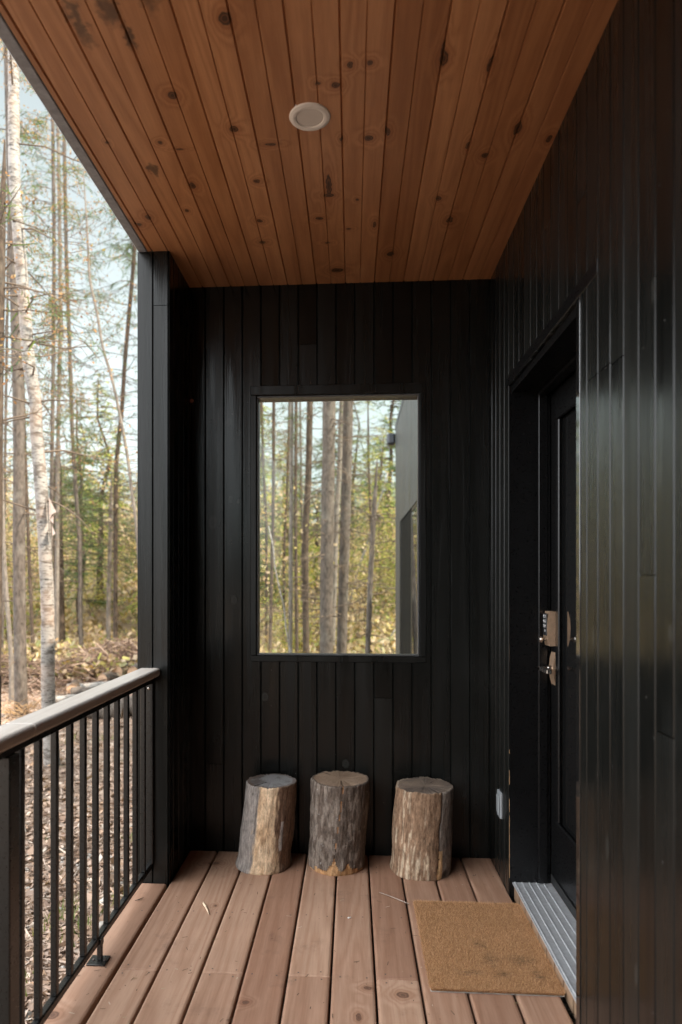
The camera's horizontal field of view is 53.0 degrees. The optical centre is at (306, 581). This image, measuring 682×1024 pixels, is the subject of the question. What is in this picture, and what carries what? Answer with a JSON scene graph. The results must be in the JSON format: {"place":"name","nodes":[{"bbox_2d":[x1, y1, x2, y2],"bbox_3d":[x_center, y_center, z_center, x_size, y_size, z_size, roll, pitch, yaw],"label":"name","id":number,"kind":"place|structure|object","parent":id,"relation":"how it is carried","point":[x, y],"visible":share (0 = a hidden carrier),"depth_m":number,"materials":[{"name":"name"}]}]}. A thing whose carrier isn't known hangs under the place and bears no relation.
{"place":"outdoors","nodes":[
{"label":"outdoors","id":0,"kind":"place"},
{"bbox_2d":[0,41,400,538],"label":"sky","id":1,"kind":"structure","parent":0,"point":[33,102],"materials":[{"name":"white"}]},
{"bbox_2d":[1,541,674,1023],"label":"ground","id":2,"kind":"structure","parent":0,"point":[63,767],"depth_m":8.41,"materials":[{"name":"brown soil"}]},
{"bbox_2d":[6,463,12,521],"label":"fir tree","id":3,"kind":"object","parent":2,"relation":"on","point":[9,492],"visible":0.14,"depth_m":54.93,"materials":[{"name":"green plant"}]},
{"bbox_2d":[1,695,40,719],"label":"dry fern","id":4,"kind":"object","parent":2,"relation":"on","point":[15,712],"visible":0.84,"depth_m":9.33,"materials":[{"name":"beige plant"}]},
{"bbox_2d":[6,427,49,563],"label":"brush shrub","id":5,"kind":"object","parent":2,"relation":"on","point":[12,500],"visible":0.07,"depth_m":23.87,"materials":[{"name":"green plant"}]},
{"bbox_2d":[6,515,63,571],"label":"leafy bush","id":6,"kind":"object","parent":2,"relation":"on","point":[26,544],"visible":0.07,"depth_m":23.36,"materials":[{"name":"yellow plant"}]},
{"bbox_2d":[2,259,70,703],"bbox_3d":[-4.741,-3.851,10.594,1.974,11.689,1.571,0,0,-43],"label":"tree","id":7,"kind":"object","parent":2,"relation":"on","point":[9,629],"visible":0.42,"depth_m":10.50,"materials":[{"name":"brown plant"}]},
{"bbox_2d":[5,478,68,620],"bbox_3d":[-7.679,-0.852,17.862,3.679,3.843,4.035,0,0,33],"label":"brush shrub","id":8,"kind":"object","parent":2,"relation":"on","point":[9,527],"visible":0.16,"depth_m":18.03,"materials":[{"name":"green plant"}]},
{"bbox_2d":[6,466,67,576],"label":"brush shrub","id":9,"kind":"object","parent":2,"relation":"on","point":[11,506],"visible":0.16,"depth_m":22.73,"materials":[{"name":"green plant"}]},
{"bbox_2d":[0,41,81,659],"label":"tree","id":10,"kind":"object","parent":2,"relation":"on","point":[5,359],"visible":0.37,"depth_m":12.89,"materials":[{"name":"brown plant"}]},
{"bbox_2d":[4,518,77,641],"bbox_3d":[-7.572,-0.302,16.314,4.359,3.631,2.930,0,0,-14],"label":"leafy bush","id":11,"kind":"object","parent":2,"relation":"on","point":[34,608],"visible":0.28,"depth_m":16.54,"materials":[{"name":"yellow plant"}]},
{"bbox_2d":[3,349,91,658],"bbox_3d":[-5.396,-1.668,13.486,2.572,7.055,2.748,0,0,28],"label":"tree","id":12,"kind":"object","parent":2,"relation":"on","point":[30,570],"visible":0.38,"depth_m":13.36,"materials":[{"name":"brown plant"}]},
{"bbox_2d":[0,139,106,725],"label":"tree","id":13,"kind":"object","parent":2,"relation":"on","point":[3,207],"visible":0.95,"depth_m":6.39,"materials":[{"name":"brown plant"}]},
{"bbox_2d":[0,43,107,715],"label":"tree","id":14,"kind":"object","parent":2,"relation":"on","point":[19,547],"visible":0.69,"depth_m":9.42,"materials":[{"name":"grey plant"}]},
{"bbox_2d":[6,442,112,655],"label":"tree","id":15,"kind":"object","parent":2,"relation":"on","point":[62,605],"visible":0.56,"depth_m":15.33,"materials":[{"name":"green plant"}]},
{"bbox_2d":[29,492,93,570],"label":"brush shrub","id":16,"kind":"object","parent":2,"relation":"on","point":[67,538],"visible":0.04,"depth_m":24.30,"materials":[{"name":"green plant"}]},
{"bbox_2d":[1,685,131,1023],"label":"leaf litter","id":17,"kind":"object","parent":2,"relation":"on","point":[46,938],"visible":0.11,"depth_m":4.51,"materials":[{"name":"brown plant"}]},
{"bbox_2d":[55,694,74,702],"bbox_3d":[-3.727,1.804,10.470,0.426,0.163,0.145,0,0,-13],"label":"cut log","id":18,"kind":"object","parent":17,"relation":"on","point":[58,698],"visible":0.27,"depth_m":10.41,"materials":[{"name":"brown wood"}]},
{"bbox_2d":[1,697,131,1023],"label":"fallen twigs","id":19,"kind":"object","parent":17,"relation":"on","point":[60,961],"visible":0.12,"depth_m":4.35,"materials":[{"name":"brown plant"}]},
{"bbox_2d":[70,686,93,694],"bbox_3d":[-3.324,1.767,10.844,0.819,0.226,0.206,0,0,-8],"label":"cut log","id":20,"kind":"object","parent":17,"relation":"on","point":[76,690],"visible":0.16,"depth_m":10.73,"materials":[{"name":"brown wood"}]},
{"bbox_2d":[87,704,122,718],"bbox_3d":[-2.723,1.755,9.201,0.484,0.225,0.206,0,0,-10],"label":"cut log","id":21,"kind":"object","parent":17,"relation":"on","point":[111,712],"visible":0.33,"depth_m":9.13,"materials":[{"name":"grey wood"}]},
{"bbox_2d":[112,697,131,715],"bbox_3d":[-2.613,1.733,9.492,0.728,0.288,0.266,0,0,15],"label":"cut log","id":22,"kind":"object","parent":17,"relation":"on","point":[130,705],"visible":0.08,"depth_m":9.34,"materials":[{"name":"grey wood"}]},
{"bbox_2d":[0,39,136,766],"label":"birch tree","id":23,"kind":"object","parent":2,"relation":"on","point":[45,509],"visible":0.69,"depth_m":6.80,"materials":[{"name":"white plant"}]},
{"bbox_2d":[1,56,136,564],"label":"spruce tree","id":24,"kind":"object","parent":2,"relation":"on","point":[53,207],"visible":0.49,"depth_m":12.81,"materials":[{"name":"green plant"}]},
{"bbox_2d":[1,629,136,697],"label":"brush heap","id":25,"kind":"object","parent":2,"relation":"on","point":[131,650],"visible":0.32,"depth_m":11.97,"materials":[{"name":"brown plant"}]},
{"bbox_2d":[67,679,81,693],"bbox_3d":[-3.771,1.701,11.070,0.175,0.194,0.526,0,0,-12],"label":"cut log","id":26,"kind":"object","parent":25,"relation":"on","point":[75,683],"visible":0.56,"depth_m":10.87,"materials":[{"name":"beige wood"}]},
{"bbox_2d":[66,681,107,694],"bbox_3d":[-3.564,1.747,11.261,0.768,0.204,0.187,0,0,-25],"label":"cut log","id":27,"kind":"object","parent":25,"relation":"on","point":[93,684],"visible":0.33,"depth_m":11.20,"materials":[{"name":"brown wood"}]},
{"bbox_2d":[97,672,117,681],"bbox_3d":[-3.341,1.639,11.743,0.209,0.223,0.577,0,0,23],"label":"cut log","id":28,"kind":"object","parent":25,"relation":"on","point":[105,675],"visible":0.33,"depth_m":11.52,"materials":[{"name":"beige wood"}]},
{"bbox_2d":[112,663,127,675],"bbox_3d":[-3.210,1.535,12.035,0.208,0.224,0.625,0,0,11],"label":"cut log","id":29,"kind":"object","parent":25,"relation":"on","point":[118,669],"visible":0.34,"depth_m":11.74,"materials":[{"name":"beige wood"}]},
{"bbox_2d":[127,663,136,673],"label":"cut log","id":30,"kind":"object","parent":25,"relation":"on","point":[132,668],"visible":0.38,"depth_m":11.16,"materials":[{"name":"beige wood"}]},
{"bbox_2d":[24,125,114,659],"bbox_3d":[-5.069,-4.934,13.827,2.216,13.522,2.201,0,0,4],"label":"tree","id":31,"kind":"object","parent":2,"relation":"on","point":[58,460],"visible":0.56,"depth_m":13.83,"materials":[{"name":"grey plant"}]},
{"bbox_2d":[8,86,136,646],"bbox_3d":[-4.918,-5.413,14.159,2.712,14.564,2.493,0,0,4],"label":"tree","id":32,"kind":"object","parent":2,"relation":"on","point":[80,582],"visible":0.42,"depth_m":14.12,"materials":[{"name":"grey plant"}]},
{"bbox_2d":[28,392,128,637],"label":"spruce tree","id":33,"kind":"object","parent":2,"relation":"on","point":[75,562],"visible":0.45,"depth_m":17.33,"materials":[{"name":"green plant"}]},
{"bbox_2d":[25,848,131,1019],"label":"pebbles","id":34,"kind":"object","parent":2,"relation":"on","point":[89,855],"visible":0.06,"depth_m":4.11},
{"bbox_2d":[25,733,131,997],"bbox_3d":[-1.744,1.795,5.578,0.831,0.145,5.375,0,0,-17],"label":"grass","id":35,"kind":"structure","parent":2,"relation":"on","point":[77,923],"depth_m":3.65,"materials":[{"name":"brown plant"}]},
{"bbox_2d":[62,444,97,538],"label":"fir tree","id":36,"kind":"object","parent":2,"relation":"on","point":[72,497],"visible":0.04,"depth_m":32.98,"materials":[{"name":"green plant"}]},
{"bbox_2d":[25,126,136,549],"bbox_3d":[-2.934,-2.669,10.581,3.108,9.252,2.370,0,0,4],"label":"tree","id":37,"kind":"object","parent":2,"relation":"on","point":[88,257],"visible":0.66,"depth_m":10.71,"materials":[{"name":"brown plant"}]},
{"bbox_2d":[31,202,137,647],"bbox_3d":[-4.253,-4.846,15.145,3.756,13.699,3.267,0,0,4],"label":"spruce tree","id":38,"kind":"object","parent":2,"relation":"on","point":[125,345],"visible":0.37,"depth_m":14.87,"materials":[{"name":"green plant"}]},
{"bbox_2d":[62,414,107,578],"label":"spruce tree","id":39,"kind":"object","parent":2,"relation":"on","point":[82,432],"visible":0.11,"depth_m":21.50,"materials":[{"name":"green plant"}]},
{"bbox_2d":[63,531,124,614],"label":"leafy bush","id":40,"kind":"object","parent":2,"relation":"on","point":[94,593],"visible":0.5,"depth_m":19.15,"materials":[{"name":"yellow plant"}]},
{"bbox_2d":[63,373,136,605],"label":"fir tree","id":41,"kind":"object","parent":2,"relation":"on","point":[104,480],"visible":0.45,"depth_m":19.94,"materials":[{"name":"green plant"}]},
{"bbox_2d":[66,508,136,612],"bbox_3d":[-4.426,-0.387,18.863,3.531,3.363,3.219,0,0,8],"label":"brush shrub","id":42,"kind":"object","parent":2,"relation":"on","point":[123,568],"visible":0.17,"depth_m":18.40,"materials":[{"name":"green plant"}]},
{"bbox_2d":[67,467,136,639],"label":"tree","id":43,"kind":"object","parent":2,"relation":"on","point":[108,599],"visible":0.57,"depth_m":16.10,"materials":[{"name":"green plant"}]},
{"bbox_2d":[88,504,133,567],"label":"leafy bush","id":44,"kind":"object","parent":2,"relation":"on","point":[121,545],"visible":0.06,"depth_m":26.25,"materials":[{"name":"green plant"}]},
{"bbox_2d":[91,426,135,540],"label":"fir tree","id":45,"kind":"object","parent":2,"relation":"on","point":[113,482],"visible":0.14,"depth_m":31.65,"materials":[{"name":"green plant"}]},
{"bbox_2d":[92,455,136,575],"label":"brush shrub","id":46,"kind":"object","parent":2,"relation":"on","point":[125,524],"visible":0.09,"depth_m":25.49,"materials":[{"name":"green plant"}]},
{"bbox_2d":[93,450,136,591],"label":"brush shrub","id":47,"kind":"object","parent":2,"relation":"on","point":[122,511],"visible":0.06,"depth_m":19.06,"materials":[{"name":"green plant"}]},
{"bbox_2d":[106,448,136,553],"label":"spruce tree","id":48,"kind":"object","parent":2,"relation":"on","point":[130,513],"visible":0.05,"depth_m":24.19,"materials":[{"name":"green plant"}]},
{"bbox_2d":[118,576,136,629],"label":"shrub","id":49,"kind":"object","parent":2,"relation":"on","point":[134,595],"visible":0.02,"depth_m":17.06,"materials":[{"name":"green plant"}]},
{"bbox_2d":[100,431,280,611],"bbox_3d":[-2.417,-1.038,14.786,3.685,5.663,3.603,0,0,-1],"label":"brush shrub","id":50,"kind":"object","parent":2,"relation":"on","point":[102,472],"visible":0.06,"depth_m":14.46,"materials":[{"name":"green plant"}]},
{"bbox_2d":[1,532,394,687],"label":"undergrowth","id":51,"kind":"object","parent":2,"relation":"on","point":[123,663],"visible":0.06,"depth_m":16.04,"materials":[{"name":"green plant"}]},
{"bbox_2d":[91,479,336,618],"bbox_3d":[-2.141,-0.278,14.431,4.099,4.282,4.496,0,0,-39],"label":"brush shrub","id":52,"kind":"object","parent":2,"relation":"on","point":[263,528],"visible":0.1,"depth_m":14.37,"materials":[{"name":"green plant"}]},
{"bbox_2d":[260,402,285,585],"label":"fir tree","id":53,"kind":"object","parent":2,"relation":"on","point":[267,475],"visible":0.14,"depth_m":23.86,"materials":[{"name":"green plant"}]},
{"bbox_2d":[260,414,288,561],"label":"fir tree","id":54,"kind":"object","parent":2,"relation":"on","point":[269,501],"visible":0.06,"depth_m":25.18,"materials":[{"name":"green plant"}]},
{"bbox_2d":[262,446,293,561],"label":"fir tree","id":55,"kind":"object","parent":2,"relation":"on","point":[276,485],"visible":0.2,"depth_m":33.58,"materials":[{"name":"green plant"}]},
{"bbox_2d":[260,445,298,608],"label":"spruce tree","id":56,"kind":"object","parent":2,"relation":"on","point":[262,574],"visible":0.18,"depth_m":18.30,"materials":[{"name":"green plant"}]},
{"bbox_2d":[268,526,291,652],"bbox_3d":[-0.422,0.443,12.054,0.535,2.865,0.037,0,0,4],"label":"birch pole","id":57,"kind":"object","parent":2,"relation":"on","point":[280,595],"visible":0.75,"depth_m":12.05,"materials":[{"name":"brown plant"}]},
{"bbox_2d":[260,552,300,598],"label":"leafy bush","id":58,"kind":"object","parent":2,"relation":"on","point":[274,581],"visible":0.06,"depth_m":21.80,"materials":[{"name":"green plant"}]},
{"bbox_2d":[260,403,313,641],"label":"tree","id":59,"kind":"object","parent":2,"relation":"on","point":[266,548],"visible":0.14,"depth_m":17.08,"materials":[{"name":"brown plant"}]},
{"bbox_2d":[270,436,303,551],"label":"fir tree","id":60,"kind":"object","parent":2,"relation":"on","point":[285,454],"visible":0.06,"depth_m":37.82,"materials":[{"name":"green plant"}]},
{"bbox_2d":[262,468,312,590],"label":"fir tree","id":61,"kind":"object","parent":2,"relation":"on","point":[277,542],"visible":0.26,"depth_m":21.13,"materials":[{"name":"green plant"}]},
{"bbox_2d":[261,486,313,566],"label":"brush shrub","id":62,"kind":"object","parent":2,"relation":"on","point":[293,534],"visible":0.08,"depth_m":32.53,"materials":[{"name":"green plant"}]},
{"bbox_2d":[260,420,318,567],"bbox_3d":[-1.132,-3.768,31.218,4.434,6.815,4.336,0,0,-6],"label":"brush shrub","id":63,"kind":"object","parent":2,"relation":"on","point":[282,499],"visible":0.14,"depth_m":31.44,"materials":[{"name":"green plant"}]},
{"bbox_2d":[260,402,320,651],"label":"tree","id":64,"kind":"object","parent":2,"relation":"on","point":[296,549],"visible":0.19,"depth_m":14.52,"materials":[{"name":"brown plant"}]},
{"bbox_2d":[260,539,320,616],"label":"leafy bush","id":65,"kind":"object","parent":2,"relation":"on","point":[310,581],"visible":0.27,"depth_m":19.70,"materials":[{"name":"green plant"}]},
{"bbox_2d":[260,402,321,652],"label":"tree","id":66,"kind":"object","parent":2,"relation":"on","point":[272,526],"visible":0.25,"depth_m":13.85,"materials":[{"name":"brown plant"}]},
{"bbox_2d":[261,402,321,634],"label":"tree","id":67,"kind":"object","parent":2,"relation":"on","point":[286,504],"visible":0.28,"depth_m":18.04,"materials":[{"name":"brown plant"}]},
{"bbox_2d":[260,402,337,652],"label":"tree","id":68,"kind":"object","parent":2,"relation":"on","point":[290,601],"visible":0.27,"depth_m":13.02,"materials":[{"name":"brown plant"}]},
{"bbox_2d":[260,588,337,652],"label":"leafy bush","id":69,"kind":"object","parent":2,"relation":"on","point":[284,633],"visible":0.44,"depth_m":15.10,"materials":[{"name":"yellow plant"}]},
{"bbox_2d":[293,459,311,540],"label":"spruce tree","id":70,"kind":"object","parent":2,"relation":"on","point":[297,497],"visible":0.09,"depth_m":35.82,"materials":[{"name":"green plant"}]},
{"bbox_2d":[293,439,314,513],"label":"spruce tree","id":71,"kind":"object","parent":2,"relation":"on","point":[303,475],"visible":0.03,"depth_m":54.62,"materials":[{"name":"green plant"}]},
{"bbox_2d":[261,402,351,623],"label":"tree","id":72,"kind":"object","parent":2,"relation":"on","point":[300,462],"visible":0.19,"depth_m":19.03,"materials":[{"name":"brown plant"}]},
{"bbox_2d":[285,493,352,606],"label":"fir tree","id":73,"kind":"object","parent":2,"relation":"on","point":[316,532],"visible":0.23,"depth_m":21.36,"materials":[{"name":"green plant"}]},
{"bbox_2d":[260,479,388,650],"bbox_3d":[0.517,-0.472,15.820,2.842,4.466,2.906,0,0,40],"label":"brush shrub","id":74,"kind":"object","parent":2,"relation":"on","point":[283,579],"visible":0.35,"depth_m":15.70,"materials":[{"name":"green plant"}]},
{"bbox_2d":[275,401,375,652],"bbox_3d":[0.354,-6.857,12.229,3.199,17.676,2.526,0,0,36],"label":"tree","id":75,"kind":"object","parent":2,"relation":"on","point":[327,492],"visible":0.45,"depth_m":12.10,"materials":[{"name":"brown plant"}]},
{"bbox_2d":[260,402,394,652],"bbox_3d":[0.064,-6.391,13.410,3.441,16.608,3.382,0,0,4],"label":"tree","id":76,"kind":"object","parent":2,"relation":"on","point":[309,418],"visible":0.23,"depth_m":13.37,"materials":[{"name":"brown plant"}]},
{"bbox_2d":[297,408,357,544],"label":"spruce tree","id":77,"kind":"object","parent":2,"relation":"on","point":[311,516],"visible":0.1,"depth_m":31.71,"materials":[{"name":"green plant"}]},
{"bbox_2d":[297,431,360,553],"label":"spruce tree","id":78,"kind":"object","parent":2,"relation":"on","point":[314,478],"visible":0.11,"depth_m":25.69,"materials":[{"name":"green plant"}]},
{"bbox_2d":[0,0,681,1023],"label":"cabin","id":79,"kind":"object","parent":2,"relation":"on","point":[454,226],"visible":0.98,"depth_m":2.58,"materials":[{"name":"black wood"}]},
{"bbox_2d":[44,851,572,1023],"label":"porch deck","id":80,"kind":"structure","parent":79,"relation":"attached to","point":[269,963],"depth_m":2.39,"materials":[{"name":"brown wood"}]},
{"bbox_2d":[0,668,159,1023],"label":"railing","id":81,"kind":"object","parent":80,"relation":"on","point":[20,734],"visible":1,"depth_m":2.11,"materials":[{"name":"black metal"}]},
{"bbox_2d":[235,774,296,874],"bbox_3d":[-0.189,1.110,3.160,0.284,0.390,0.260,0,0,4],"label":"stump","id":82,"kind":"object","parent":80,"relation":"on","point":[267,831],"visible":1,"depth_m":3.06,"materials":[{"name":"brown wood"}]},
{"bbox_2d":[69,856,517,1023],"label":"needle litter","id":83,"kind":"object","parent":80,"relation":"on","point":[237,977],"visible":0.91,"depth_m":2.29,"materials":[{"name":"brown plant"}]},
{"bbox_2d":[308,770,369,875],"bbox_3d":[0.148,1.103,3.148,0.285,0.404,0.273,0,0,4],"label":"stump","id":84,"kind":"object","parent":80,"relation":"on","point":[339,805],"visible":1,"depth_m":3.04,"materials":[{"name":"brown wood"}]},
{"bbox_2d":[390,776,453,880],"bbox_3d":[0.522,1.112,3.105,0.287,0.386,0.277,0,0,4],"label":"stump","id":85,"kind":"object","parent":80,"relation":"on","point":[422,827],"visible":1,"depth_m":2.99,"materials":[{"name":"brown wood"}]},
{"bbox_2d":[412,899,565,996],"bbox_3d":[0.623,1.295,2.457,0.449,0.019,0.628,0,0,4],"label":"doormat","id":86,"kind":"object","parent":80,"relation":"on","point":[481,948],"visible":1,"depth_m":2.39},
{"bbox_2d":[250,383,425,662],"bbox_3d":[0.151,-0.282,3.341,0.844,1.335,0.138,0,0,4],"label":"window","id":87,"kind":"structure","parent":79,"relation":"in","point":[384,391],"depth_m":3.28,"materials":[{"name":"black metal"}]},
{"bbox_2d":[400,502,416,653],"bbox_3d":[1.175,0.215,7.665,0.014,2.080,3.349,0,0,4],"label":"patio door","id":88,"kind":"structure","parent":79,"relation":"in","point":[408,526],"depth_m":8.06,"materials":[{"name":"black paint"}]},
{"bbox_2d":[538,370,652,918],"bbox_3d":[0.975,0.228,2.406,0.111,2.029,0.855,0,0,4],"label":"door","id":89,"kind":"structure","parent":79,"relation":"in","point":[559,624],"depth_m":2.68,"materials":[{"name":"black paint"}]},
{"bbox_2d":[296,401,392,652],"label":"tree","id":90,"kind":"object","parent":2,"relation":"on","point":[346,488],"visible":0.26,"depth_m":12.50,"materials":[{"name":"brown plant"}]},
{"bbox_2d":[310,401,383,647],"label":"tree","id":91,"kind":"object","parent":2,"relation":"on","point":[337,504],"visible":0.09,"depth_m":14.94,"materials":[{"name":"brown plant"}]},
{"bbox_2d":[320,401,383,572],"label":"spruce tree","id":92,"kind":"object","parent":2,"relation":"on","point":[354,460],"visible":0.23,"depth_m":27.96,"materials":[{"name":"green plant"}]},
{"bbox_2d":[312,458,394,652],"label":"tree","id":93,"kind":"object","parent":2,"relation":"on","point":[372,560],"visible":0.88,"depth_m":11.42,"materials":[{"name":"brown plant"}]},
{"bbox_2d":[316,529,394,651],"bbox_3d":[1.094,0.198,16.436,3.027,3.162,3.320,0,0,39],"label":"brush shrub","id":94,"kind":"object","parent":2,"relation":"on","point":[363,605],"visible":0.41,"depth_m":16.20,"materials":[{"name":"beige plant"}]},
{"bbox_2d":[354,451,373,542],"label":"fir tree","id":95,"kind":"object","parent":2,"relation":"on","point":[363,485],"visible":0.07,"depth_m":42.55,"materials":[{"name":"green plant"}]},
{"bbox_2d":[334,401,394,652],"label":"fir tree","id":96,"kind":"object","parent":2,"relation":"on","point":[369,488],"visible":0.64,"depth_m":15.93,"materials":[{"name":"green plant"}]},
{"bbox_2d":[337,481,394,606],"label":"brush shrub","id":97,"kind":"object","parent":2,"relation":"on","point":[366,553],"visible":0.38,"depth_m":20.88,"materials":[{"name":"green plant"}]},
{"bbox_2d":[348,473,388,609],"bbox_3d":[1.726,-1.088,19.930,1.317,4.196,0.083,0,0,4],"label":"birch pole","id":98,"kind":"object","parent":2,"relation":"on","point":[362,557],"visible":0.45,"depth_m":19.91,"materials":[{"name":"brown plant"}]},
{"bbox_2d":[349,442,394,595],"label":"fir tree","id":99,"kind":"object","parent":2,"relation":"on","point":[385,497],"visible":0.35,"depth_m":22.29,"materials":[{"name":"green plant"}]},
{"bbox_2d":[349,504,394,608],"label":"leafy bush","id":100,"kind":"object","parent":2,"relation":"on","point":[391,548],"visible":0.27,"depth_m":20.47,"materials":[{"name":"yellow plant"}]},
{"bbox_2d":[350,466,394,575],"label":"brush shrub","id":101,"kind":"object","parent":2,"relation":"on","point":[365,520],"visible":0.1,"depth_m":25.93,"materials":[{"name":"beige plant"}]},
{"bbox_2d":[352,473,393,568],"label":"fir tree","id":102,"kind":"object","parent":2,"relation":"on","point":[382,524],"visible":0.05,"depth_m":28.66,"materials":[{"name":"green plant"}]},
{"bbox_2d":[353,431,394,549],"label":"fir tree","id":103,"kind":"object","parent":2,"relation":"on","point":[380,481],"visible":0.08,"depth_m":29.16,"materials":[{"name":"green plant"}]},
{"bbox_2d":[350,400,401,576],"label":"spruce tree","id":104,"kind":"object","parent":2,"relation":"on","point":[391,469],"visible":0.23,"depth_m":24.18,"materials":[{"name":"green plant"}]},
{"bbox_2d":[363,452,394,599],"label":"brush shrub","id":105,"kind":"object","parent":2,"relation":"on","point":[383,534],"visible":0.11,"depth_m":21.61,"materials":[{"name":"green plant"}]},
{"bbox_2d":[372,539,394,628],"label":"fir tree","id":106,"kind":"object","parent":2,"relation":"on","point":[390,609],"visible":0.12,"depth_m":17.80,"materials":[{"name":"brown plant"}]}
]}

